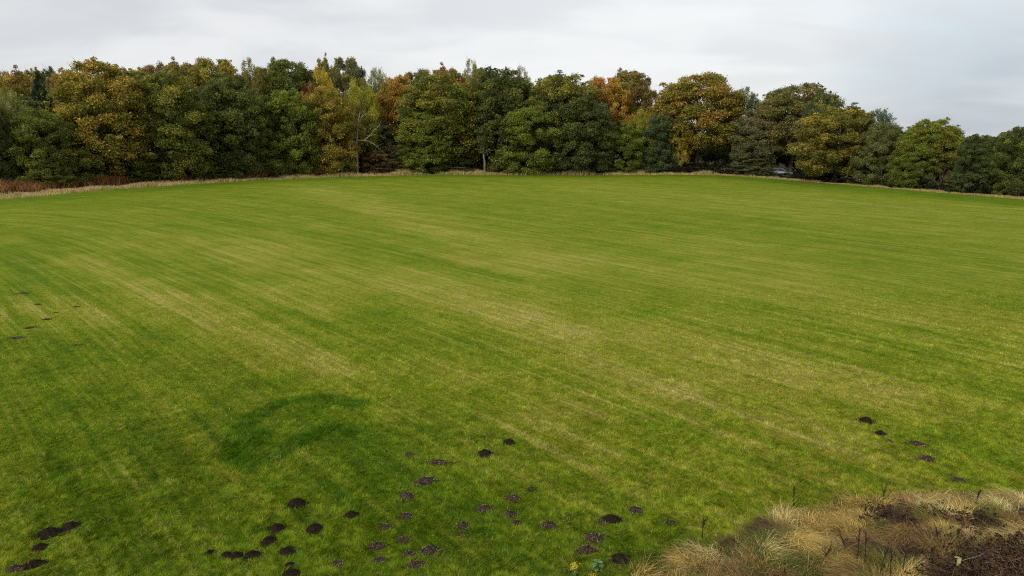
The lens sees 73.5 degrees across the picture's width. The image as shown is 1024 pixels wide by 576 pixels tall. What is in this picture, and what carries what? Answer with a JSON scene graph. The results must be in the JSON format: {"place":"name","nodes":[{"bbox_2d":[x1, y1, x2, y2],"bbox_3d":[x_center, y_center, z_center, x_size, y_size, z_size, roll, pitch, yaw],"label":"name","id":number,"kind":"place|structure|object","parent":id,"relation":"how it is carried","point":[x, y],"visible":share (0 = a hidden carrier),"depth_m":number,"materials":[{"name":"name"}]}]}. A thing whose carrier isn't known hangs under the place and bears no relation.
{"place":"outdoors","nodes":[
{"label":"outdoors","id":0,"kind":"place"},
{"bbox_2d":[0,158,1023,575],"bbox_3d":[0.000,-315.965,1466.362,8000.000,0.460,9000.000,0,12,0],"label":"ground","id":1,"kind":"structure","parent":0,"point":[560,236],"depth_m":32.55,"materials":[{"name":"green plant"}]},
{"bbox_2d":[0,108,22,180],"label":"broadleaf tree","id":2,"kind":"object","parent":1,"relation":"on","point":[4,168],"visible":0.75,"depth_m":97.94,"materials":[{"name":"green plant"}]},
{"bbox_2d":[0,75,26,116],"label":"broadleaf tree","id":3,"kind":"object","parent":1,"relation":"on","point":[4,84],"visible":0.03,"depth_m":112.43,"materials":[{"name":"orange plant"}]},
{"bbox_2d":[0,87,36,173],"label":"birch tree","id":4,"kind":"object","parent":1,"relation":"on","point":[11,110],"visible":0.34,"depth_m":99.77,"materials":[{"name":"green plant"}]},
{"bbox_2d":[0,65,37,95],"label":"broadleaf tree","id":5,"kind":"object","parent":1,"relation":"on","point":[18,77],"visible":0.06,"depth_m":116.25,"materials":[{"name":"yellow plant"}]},
{"bbox_2d":[23,559,51,570],"bbox_3d":[-8.549,4.920,12.260,0.534,0.125,0.313,-8,15,-33],"label":"molehill","id":6,"kind":"object","parent":1,"relation":"on","point":[35,563],"visible":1,"depth_m":12.22,"materials":[{"name":"soil"}]},
{"bbox_2d":[2,107,78,183],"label":"broadleaf tree","id":7,"kind":"object","parent":1,"relation":"on","point":[41,122],"visible":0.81,"depth_m":98.92,"materials":[{"name":"green plant"}]},
{"bbox_2d":[29,69,54,133],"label":"pine tree","id":8,"kind":"object","parent":1,"relation":"on","point":[38,80],"visible":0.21,"depth_m":110.48,"materials":[{"name":"green plant"}]},
{"bbox_2d":[31,526,65,539],"bbox_3d":[-8.914,4.684,13.204,0.632,0.172,0.448,-4,13,-17],"label":"molehill","id":9,"kind":"object","parent":1,"relation":"on","point":[45,533],"visible":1,"depth_m":13.14,"materials":[{"name":"soil"}]},
{"bbox_2d":[23,161,74,188],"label":"shrub","id":10,"kind":"object","parent":1,"relation":"on","point":[51,167],"visible":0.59,"depth_m":99.73,"materials":[{"name":"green plant"}]},
{"bbox_2d":[40,63,57,85],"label":"pine tree","id":11,"kind":"object","parent":1,"relation":"on","point":[48,73],"visible":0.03,"depth_m":124.69,"materials":[{"name":"green plant"}]},
{"bbox_2d":[59,521,81,532],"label":"molehill","id":12,"kind":"object","parent":1,"relation":"on","point":[70,525],"visible":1,"depth_m":13.37,"materials":[{"name":"soil"}]},
{"bbox_2d":[45,123,107,184],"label":"broadleaf tree","id":13,"kind":"object","parent":1,"relation":"on","point":[86,163],"visible":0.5,"depth_m":103.30,"materials":[{"name":"green plant"}]},
{"bbox_2d":[40,56,154,177],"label":"broadleaf tree","id":14,"kind":"object","parent":1,"relation":"on","point":[95,108],"visible":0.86,"depth_m":105.16,"materials":[{"name":"green plant"}]},
{"bbox_2d":[104,66,163,166],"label":"broadleaf tree","id":15,"kind":"object","parent":1,"relation":"on","point":[130,73],"visible":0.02,"depth_m":126.95,"materials":[{"name":"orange plant"}]},
{"bbox_2d":[125,164,162,182],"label":"shrub","id":16,"kind":"object","parent":1,"relation":"on","point":[135,173],"visible":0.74,"depth_m":110.97,"materials":[{"name":"green plant"}]},
{"bbox_2d":[142,60,165,82],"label":"broadleaf tree","id":17,"kind":"object","parent":1,"relation":"on","point":[152,69],"visible":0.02,"depth_m":135.19,"materials":[{"name":"green plant"}]},
{"bbox_2d":[115,68,224,180],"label":"broadleaf tree","id":18,"kind":"object","parent":1,"relation":"on","point":[186,148],"visible":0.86,"depth_m":112.49,"materials":[{"name":"green plant"}]},
{"bbox_2d":[159,56,192,126],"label":"broadleaf tree","id":19,"kind":"object","parent":1,"relation":"on","point":[173,66],"visible":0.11,"depth_m":133.95,"materials":[{"name":"green plant"}]},
{"bbox_2d":[0,166,352,194],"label":"bracken","id":20,"kind":"object","parent":1,"relation":"on","point":[28,186],"visible":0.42,"depth_m":106.37,"materials":[{"name":"plant"}]},
{"bbox_2d":[197,159,227,179],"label":"shrub","id":21,"kind":"object","parent":1,"relation":"on","point":[213,171],"visible":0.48,"depth_m":119.93,"materials":[{"name":"green plant"}]},
{"bbox_2d":[184,56,246,165],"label":"broadleaf tree","id":22,"kind":"object","parent":1,"relation":"on","point":[201,75],"visible":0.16,"depth_m":133.35,"materials":[{"name":"green plant"}]},
{"bbox_2d":[190,71,271,178],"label":"broadleaf tree","id":23,"kind":"object","parent":1,"relation":"on","point":[239,139],"visible":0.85,"depth_m":120.91,"materials":[{"name":"green plant"}]},
{"bbox_2d":[233,57,272,136],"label":"birch tree","id":24,"kind":"object","parent":1,"relation":"on","point":[258,81],"visible":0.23,"depth_m":134.06,"materials":[{"name":"green plant"}]},
{"bbox_2d":[266,522,287,535],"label":"molehill","id":25,"kind":"object","parent":1,"relation":"on","point":[276,527],"visible":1,"depth_m":13.30,"materials":[{"name":"soil"}]},
{"bbox_2d":[253,88,323,175],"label":"broadleaf tree","id":26,"kind":"object","parent":1,"relation":"on","point":[286,116],"visible":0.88,"depth_m":126.61,"materials":[{"name":"green plant"}]},
{"bbox_2d":[257,56,329,161],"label":"broadleaf tree","id":27,"kind":"object","parent":1,"relation":"on","point":[280,76],"visible":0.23,"depth_m":137.18,"materials":[{"name":"green plant"}]},
{"bbox_2d":[284,498,308,510],"bbox_3d":[-4.473,4.451,14.265,0.543,0.168,0.539,0,12,0],"label":"molehill","id":28,"kind":"object","parent":1,"relation":"on","point":[296,503],"visible":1,"depth_m":14.19,"materials":[{"name":"soil"}]},
{"bbox_2d":[297,81,326,157],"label":"broadleaf tree","id":29,"kind":"object","parent":1,"relation":"on","point":[310,88],"visible":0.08,"depth_m":137.16,"materials":[{"name":"green plant"}]},
{"bbox_2d":[302,523,323,534],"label":"molehill","id":30,"kind":"object","parent":1,"relation":"on","point":[314,528],"visible":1,"depth_m":13.29,"materials":[{"name":"soil"}]},
{"bbox_2d":[0,160,631,184],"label":"undergrowth","id":31,"kind":"object","parent":1,"relation":"on","point":[361,170],"visible":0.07,"depth_m":139.58,"materials":[{"name":"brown plant"}]},
{"bbox_2d":[314,52,329,83],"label":"broadleaf tree","id":32,"kind":"object","parent":1,"relation":"on","point":[322,64],"visible":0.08,"depth_m":152.12,"materials":[{"name":"green plant"}]},
{"bbox_2d":[309,64,340,144],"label":"broadleaf tree","id":33,"kind":"object","parent":1,"relation":"on","point":[322,77],"visible":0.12,"depth_m":141.61,"materials":[{"name":"orange plant"}]},
{"bbox_2d":[0,84,654,173],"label":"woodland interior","id":34,"kind":"object","parent":1,"relation":"on","point":[30,103],"visible":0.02,"depth_m":112.76,"materials":[{"name":"green plant"}]},
{"bbox_2d":[297,83,361,175],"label":"broadleaf tree","id":35,"kind":"object","parent":1,"relation":"on","point":[339,108],"visible":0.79,"depth_m":131.18,"materials":[{"name":"green plant"}]},
{"bbox_2d":[326,56,367,160],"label":"broadleaf tree","id":36,"kind":"object","parent":1,"relation":"on","point":[343,79],"visible":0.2,"depth_m":149.49,"materials":[{"name":"green plant"}]},
{"bbox_2d":[341,77,382,165],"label":"broadleaf tree","id":37,"kind":"object","parent":1,"relation":"on","point":[355,95],"visible":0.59,"depth_m":139.06,"materials":[{"name":"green plant"}]},
{"bbox_2d":[343,112,386,172],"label":"dead tree","id":38,"kind":"object","parent":1,"relation":"on","point":[357,140],"visible":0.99,"depth_m":133.70,"materials":[{"name":"grey wood"}]},
{"bbox_2d":[360,150,390,173],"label":"shrub","id":39,"kind":"object","parent":1,"relation":"on","point":[373,159],"visible":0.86,"depth_m":137.70,"materials":[{"name":"brown plant"}]},
{"bbox_2d":[361,66,393,122],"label":"birch tree","id":40,"kind":"object","parent":1,"relation":"on","point":[377,82],"visible":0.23,"depth_m":149.31,"materials":[{"name":"green plant"}]},
{"bbox_2d":[358,120,397,169],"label":"broadleaf tree","id":41,"kind":"object","parent":1,"relation":"on","point":[387,132],"visible":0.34,"depth_m":142.50,"materials":[{"name":"green plant"}]},
{"bbox_2d":[0,168,757,198],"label":"tall dry grass","id":42,"kind":"structure","parent":1,"relation":"on","point":[143,184],"depth_m":129.54,"materials":[{"name":"plant"}]},
{"bbox_2d":[378,143,403,171],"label":"shrub","id":43,"kind":"object","parent":1,"relation":"on","point":[393,160],"visible":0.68,"depth_m":139.96,"materials":[{"name":"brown plant"}]},
{"bbox_2d":[371,73,416,164],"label":"broadleaf tree","id":44,"kind":"object","parent":1,"relation":"on","point":[394,87],"visible":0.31,"depth_m":144.85,"materials":[{"name":"yellow plant"}]},
{"bbox_2d":[394,68,430,135],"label":"broadleaf tree","id":45,"kind":"object","parent":1,"relation":"on","point":[416,75],"visible":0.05,"depth_m":150.47,"materials":[{"name":"green plant"}]},
{"bbox_2d":[394,110,453,172],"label":"broadleaf tree","id":46,"kind":"object","parent":1,"relation":"on","point":[410,158],"visible":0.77,"depth_m":137.54,"materials":[{"name":"green plant"}]},
{"bbox_2d":[410,475,440,487],"bbox_3d":[-1.958,4.263,15.218,0.742,0.134,0.449,-7,14,-28],"label":"molehill","id":47,"kind":"object","parent":1,"relation":"on","point":[424,480],"visible":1,"depth_m":15.15,"materials":[{"name":"soil"}]},
{"bbox_2d":[418,544,441,558],"bbox_3d":[-1.537,4.840,12.650,0.501,0.127,0.449,-3,13,-14],"label":"molehill","id":48,"kind":"object","parent":1,"relation":"on","point":[429,550],"visible":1,"depth_m":12.61,"materials":[{"name":"soil"}]},
{"bbox_2d":[392,70,487,167],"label":"broadleaf tree","id":49,"kind":"object","parent":1,"relation":"on","point":[426,91],"visible":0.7,"depth_m":137.96,"materials":[{"name":"green plant"}]},
{"bbox_2d":[435,62,467,156],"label":"broadleaf tree","id":50,"kind":"object","parent":1,"relation":"on","point":[443,70],"visible":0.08,"depth_m":149.42,"materials":[{"name":"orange plant"}]},
{"bbox_2d":[443,157,476,171],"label":"shrub","id":51,"kind":"object","parent":1,"relation":"on","point":[466,161],"visible":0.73,"depth_m":140.93,"materials":[{"name":"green plant"}]},
{"bbox_2d":[461,51,478,147],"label":"birch tree","id":52,"kind":"object","parent":1,"relation":"on","point":[472,77],"visible":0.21,"depth_m":151.26,"materials":[{"name":"green plant"}]},
{"bbox_2d":[461,65,539,171],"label":"broadleaf tree","id":53,"kind":"object","parent":1,"relation":"on","point":[505,93],"visible":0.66,"depth_m":139.04,"materials":[{"name":"green plant"}]},
{"bbox_2d":[487,148,515,173],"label":"shrub","id":54,"kind":"object","parent":1,"relation":"on","point":[492,167],"visible":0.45,"depth_m":139.66,"materials":[{"name":"green plant"}]},
{"bbox_2d":[494,98,573,175],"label":"broadleaf tree","id":55,"kind":"object","parent":1,"relation":"on","point":[535,161],"visible":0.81,"depth_m":135.97,"materials":[{"name":"green plant"}]},
{"bbox_2d":[518,70,602,162],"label":"broadleaf tree","id":56,"kind":"object","parent":1,"relation":"on","point":[554,88],"visible":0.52,"depth_m":137.97,"materials":[{"name":"green plant"}]},
{"bbox_2d":[539,91,617,174],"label":"broadleaf tree","id":57,"kind":"object","parent":1,"relation":"on","point":[603,150],"visible":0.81,"depth_m":135.87,"materials":[{"name":"green plant"}]},
{"bbox_2d":[569,543,601,557],"bbox_3d":[1.362,4.828,12.676,0.710,0.135,0.438,-7,14,-28],"label":"molehill","id":58,"kind":"object","parent":1,"relation":"on","point":[587,549],"visible":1,"depth_m":12.64,"materials":[{"name":"soil"}]},
{"bbox_2d":[578,531,610,544],"bbox_3d":[1.557,4.740,13.065,0.565,0.136,0.489,8,15,31],"label":"molehill","id":59,"kind":"object","parent":1,"relation":"on","point":[592,538],"visible":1,"depth_m":13.01,"materials":[{"name":"soil"}]},
{"bbox_2d":[546,554,650,575],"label":"long grass","id":60,"kind":"structure","parent":1,"relation":"on","point":[567,574],"depth_m":12.04,"materials":[{"name":"plant"}]},
{"bbox_2d":[584,76,635,163],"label":"broadleaf tree","id":61,"kind":"object","parent":1,"relation":"on","point":[618,101],"visible":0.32,"depth_m":142.62,"materials":[{"name":"yellow plant"}]},
{"bbox_2d":[605,552,630,564],"bbox_3d":[1.935,4.874,12.422,0.488,0.148,0.396,0,12,0],"label":"molehill","id":62,"kind":"object","parent":1,"relation":"on","point":[614,559],"visible":0.95,"depth_m":12.36,"materials":[{"name":"soil"}]},
{"bbox_2d":[606,119,644,172],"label":"broadleaf tree","id":63,"kind":"object","parent":1,"relation":"on","point":[626,135],"visible":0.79,"depth_m":138.57,"materials":[{"name":"green plant"}]},
{"bbox_2d":[607,67,659,120],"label":"broadleaf tree","id":64,"kind":"object","parent":1,"relation":"on","point":[643,92],"visible":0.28,"depth_m":148.01,"materials":[{"name":"green plant"}]},
{"bbox_2d":[623,109,657,158],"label":"birch tree","id":65,"kind":"object","parent":1,"relation":"on","point":[640,121],"visible":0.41,"depth_m":140.87,"materials":[{"name":"green plant"}]},
{"bbox_2d":[640,113,680,172],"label":"broadleaf tree","id":66,"kind":"object","parent":1,"relation":"on","point":[660,144],"visible":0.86,"depth_m":139.50,"materials":[{"name":"green plant"}]},
{"bbox_2d":[645,94,683,162],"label":"broadleaf tree","id":67,"kind":"object","parent":1,"relation":"on","point":[654,110],"visible":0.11,"depth_m":144.35,"materials":[{"name":"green plant"}]},
{"bbox_2d":[669,120,693,164],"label":"broadleaf tree","id":68,"kind":"object","parent":1,"relation":"on","point":[684,155],"visible":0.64,"depth_m":139.98,"materials":[{"name":"yellow plant"}]},
{"bbox_2d":[652,543,723,575],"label":"grass tussock","id":69,"kind":"object","parent":1,"relation":"on","point":[681,558],"depth_m":12.14,"materials":[{"name":"beige plant"}]},
{"bbox_2d":[648,71,751,166],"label":"oak tree","id":70,"kind":"object","parent":1,"relation":"on","point":[686,94],"visible":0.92,"depth_m":137.04,"materials":[{"name":"green plant"}]},
{"bbox_2d":[673,162,770,173],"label":"oak scrub","id":71,"kind":"object","parent":1,"relation":"on","point":[721,165],"visible":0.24,"depth_m":142.41,"materials":[{"name":"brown plant"}]},
{"bbox_2d":[719,84,760,150],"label":"broadleaf tree","id":72,"kind":"object","parent":1,"relation":"on","point":[750,104],"visible":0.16,"depth_m":140.79,"materials":[{"name":"green plant"}]},
{"bbox_2d":[730,153,777,175],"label":"shrub","id":73,"kind":"object","parent":1,"relation":"on","point":[744,158],"visible":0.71,"depth_m":132.98,"materials":[{"name":"green plant"}]},
{"bbox_2d":[728,108,786,168],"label":"broadleaf tree","id":74,"kind":"object","parent":1,"relation":"on","point":[740,144],"visible":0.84,"depth_m":132.96,"materials":[{"name":"green plant"}]},
{"bbox_2d":[678,136,845,169],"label":"hedge interior","id":75,"kind":"object","parent":1,"relation":"on","point":[709,155],"visible":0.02,"depth_m":156.33,"materials":[{"name":"black plant"}]},
{"bbox_2d":[717,530,809,570],"bbox_3d":[4.601,4.768,12.487,2.078,0.327,1.711,0,12,0],"label":"grass tussock","id":76,"kind":"object","parent":1,"relation":"on","point":[777,546],"depth_m":12.40,"materials":[{"name":"beige plant"}]},
{"bbox_2d":[747,82,846,173],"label":"oak tree","id":77,"kind":"object","parent":1,"relation":"on","point":[788,102],"visible":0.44,"depth_m":130.84,"materials":[{"name":"green plant"}]},
{"bbox_2d":[773,524,846,564],"bbox_3d":[5.337,4.710,12.630,1.933,0.365,1.789,0,12,0],"label":"grass tussock","id":78,"kind":"object","parent":1,"relation":"on","point":[806,538],"depth_m":12.54,"materials":[{"name":"beige plant"}]},
{"bbox_2d":[611,484,1023,575],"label":"rough dry grass","id":79,"kind":"structure","parent":1,"relation":"on","point":[852,566],"depth_m":12.60,"materials":[{"name":"beige plant"}]},
{"bbox_2d":[797,90,838,170],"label":"broadleaf tree","id":80,"kind":"object","parent":1,"relation":"on","point":[826,100],"visible":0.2,"depth_m":126.32,"materials":[{"name":"green plant"}]},
{"bbox_2d":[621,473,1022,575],"bbox_3d":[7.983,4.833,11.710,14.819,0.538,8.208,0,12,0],"label":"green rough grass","id":81,"kind":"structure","parent":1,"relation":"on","point":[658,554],"depth_m":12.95,"materials":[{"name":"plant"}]},
{"bbox_2d":[783,102,880,182],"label":"oak tree","id":82,"kind":"object","parent":1,"relation":"on","point":[851,121],"visible":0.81,"depth_m":111.50,"materials":[{"name":"green plant"}]},
{"bbox_2d":[655,165,1023,196],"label":"hedge bottom","id":83,"kind":"object","parent":1,"relation":"on","point":[801,175],"visible":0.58,"depth_m":115.99,"materials":[{"name":"beige plant"}]},
{"bbox_2d":[658,174,1023,198],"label":"short dry grass","id":84,"kind":"structure","parent":1,"relation":"on","point":[930,190],"depth_m":105.89,"materials":[{"name":"plant"}]},
{"bbox_2d":[816,506,894,537],"bbox_3d":[6.524,4.573,13.468,1.533,0.270,1.756,2,13,11],"label":"grass tussock","id":85,"kind":"object","parent":1,"relation":"on","point":[850,525],"depth_m":13.28,"materials":[{"name":"beige plant"}]},
{"bbox_2d":[846,162,884,184],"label":"shrub","id":86,"kind":"object","parent":1,"relation":"on","point":[865,171],"visible":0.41,"depth_m":108.64,"materials":[{"name":"green plant"}]},
{"bbox_2d":[849,107,899,164],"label":"broadleaf tree","id":87,"kind":"object","parent":1,"relation":"on","point":[883,118],"visible":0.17,"depth_m":111.40,"materials":[{"name":"green plant"}]},
{"bbox_2d":[848,121,908,185],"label":"broadleaf tree","id":88,"kind":"object","parent":1,"relation":"on","point":[886,139],"visible":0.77,"depth_m":105.59,"materials":[{"name":"green plant"}]},
{"bbox_2d":[856,502,925,526],"bbox_3d":[7.473,4.479,13.407,1.446,0.332,1.144,0,12,0],"label":"bramble bush","id":89,"kind":"object","parent":1,"relation":"on","point":[882,511],"visible":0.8,"depth_m":13.51,"materials":[{"name":"brown plant"}]},
{"bbox_2d":[870,487,926,505],"bbox_3d":[8.363,4.421,14.296,1.416,0.239,1.353,-9,15,-36],"label":"grass tussock","id":90,"kind":"object","parent":1,"relation":"on","point":[904,495],"depth_m":14.33,"materials":[{"name":"beige plant"}]},
{"bbox_2d":[886,139,945,188],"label":"broadleaf tree","id":91,"kind":"object","parent":1,"relation":"on","point":[894,176],"visible":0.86,"depth_m":100.41,"materials":[{"name":"green plant"}]},
{"bbox_2d":[897,500,953,521],"bbox_3d":[8.261,4.499,13.603,1.032,0.255,1.103,0,12,0],"label":"bramble bush","id":92,"kind":"object","parent":1,"relation":"on","point":[925,505],"visible":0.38,"depth_m":13.74,"materials":[{"name":"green plant"}]},
{"bbox_2d":[894,117,964,187],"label":"broadleaf tree","id":93,"kind":"object","parent":1,"relation":"on","point":[923,131],"visible":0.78,"depth_m":99.53,"materials":[{"name":"green plant"}]},
{"bbox_2d":[910,516,966,537],"bbox_3d":[8.072,4.590,12.886,1.336,0.259,1.433,6,14,24],"label":"grass tussock","id":94,"kind":"object","parent":1,"relation":"on","point":[941,526],"depth_m":12.96,"materials":[{"name":"beige plant"}]},
{"bbox_2d":[926,141,962,187],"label":"broadleaf tree","id":95,"kind":"object","parent":1,"relation":"on","point":[943,174],"visible":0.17,"depth_m":101.08,"materials":[{"name":"green plant"}]},
{"bbox_2d":[904,547,1010,575],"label":"bramble bush","id":96,"kind":"object","parent":1,"relation":"on","point":[935,571],"visible":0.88,"depth_m":11.46,"materials":[{"name":"brown plant"}]},
{"bbox_2d":[928,503,1006,539],"bbox_3d":[8.854,4.489,13.211,1.253,0.259,1.273,0,12,0],"label":"bramble bush","id":97,"kind":"object","parent":1,"relation":"on","point":[974,522],"visible":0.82,"depth_m":13.27,"materials":[{"name":"brown plant"}]},
{"bbox_2d":[927,526,1023,575],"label":"bramble bush","id":98,"kind":"object","parent":1,"relation":"on","point":[1012,568],"visible":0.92,"depth_m":11.67,"materials":[{"name":"brown plant"}]},
{"bbox_2d":[949,133,1003,193],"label":"broadleaf tree","id":99,"kind":"object","parent":1,"relation":"on","point":[967,150],"visible":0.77,"depth_m":91.71,"materials":[{"name":"green plant"}]},
{"bbox_2d":[966,488,1023,520],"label":"grass tussock","id":100,"kind":"object","parent":1,"relation":"on","point":[1006,504],"depth_m":13.90,"materials":[{"name":"beige plant"}]},
{"bbox_2d":[973,133,1023,193],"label":"broadleaf tree","id":101,"kind":"object","parent":1,"relation":"on","point":[995,162],"visible":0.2,"depth_m":90.87,"materials":[{"name":"green plant"}]},
{"bbox_2d":[977,522,1023,575],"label":"bramble bush","id":102,"kind":"object","parent":1,"relation":"on","point":[1016,535],"visible":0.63,"depth_m":12.29,"materials":[{"name":"brown plant"}]},
{"bbox_2d":[983,125,1023,195],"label":"broadleaf tree","id":103,"kind":"object","parent":1,"relation":"on","point":[1009,144],"visible":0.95,"depth_m":86.41,"materials":[{"name":"green plant"}]},
{"bbox_2d":[990,171,1018,196],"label":"shrub","id":104,"kind":"object","parent":1,"relation":"on","point":[1011,179],"visible":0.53,"depth_m":87.62,"materials":[{"name":"green plant"}]},
{"bbox_2d":[991,486,1023,506],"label":"grass tussock","id":105,"kind":"object","parent":1,"relation":"on","point":[1016,495],"depth_m":14.34,"materials":[{"name":"beige plant"}]},
{"bbox_2d":[0,0,1023,137],"label":"sky","id":106,"kind":"structure","parent":0,"point":[961,61],"materials":[{"name":"grey"}]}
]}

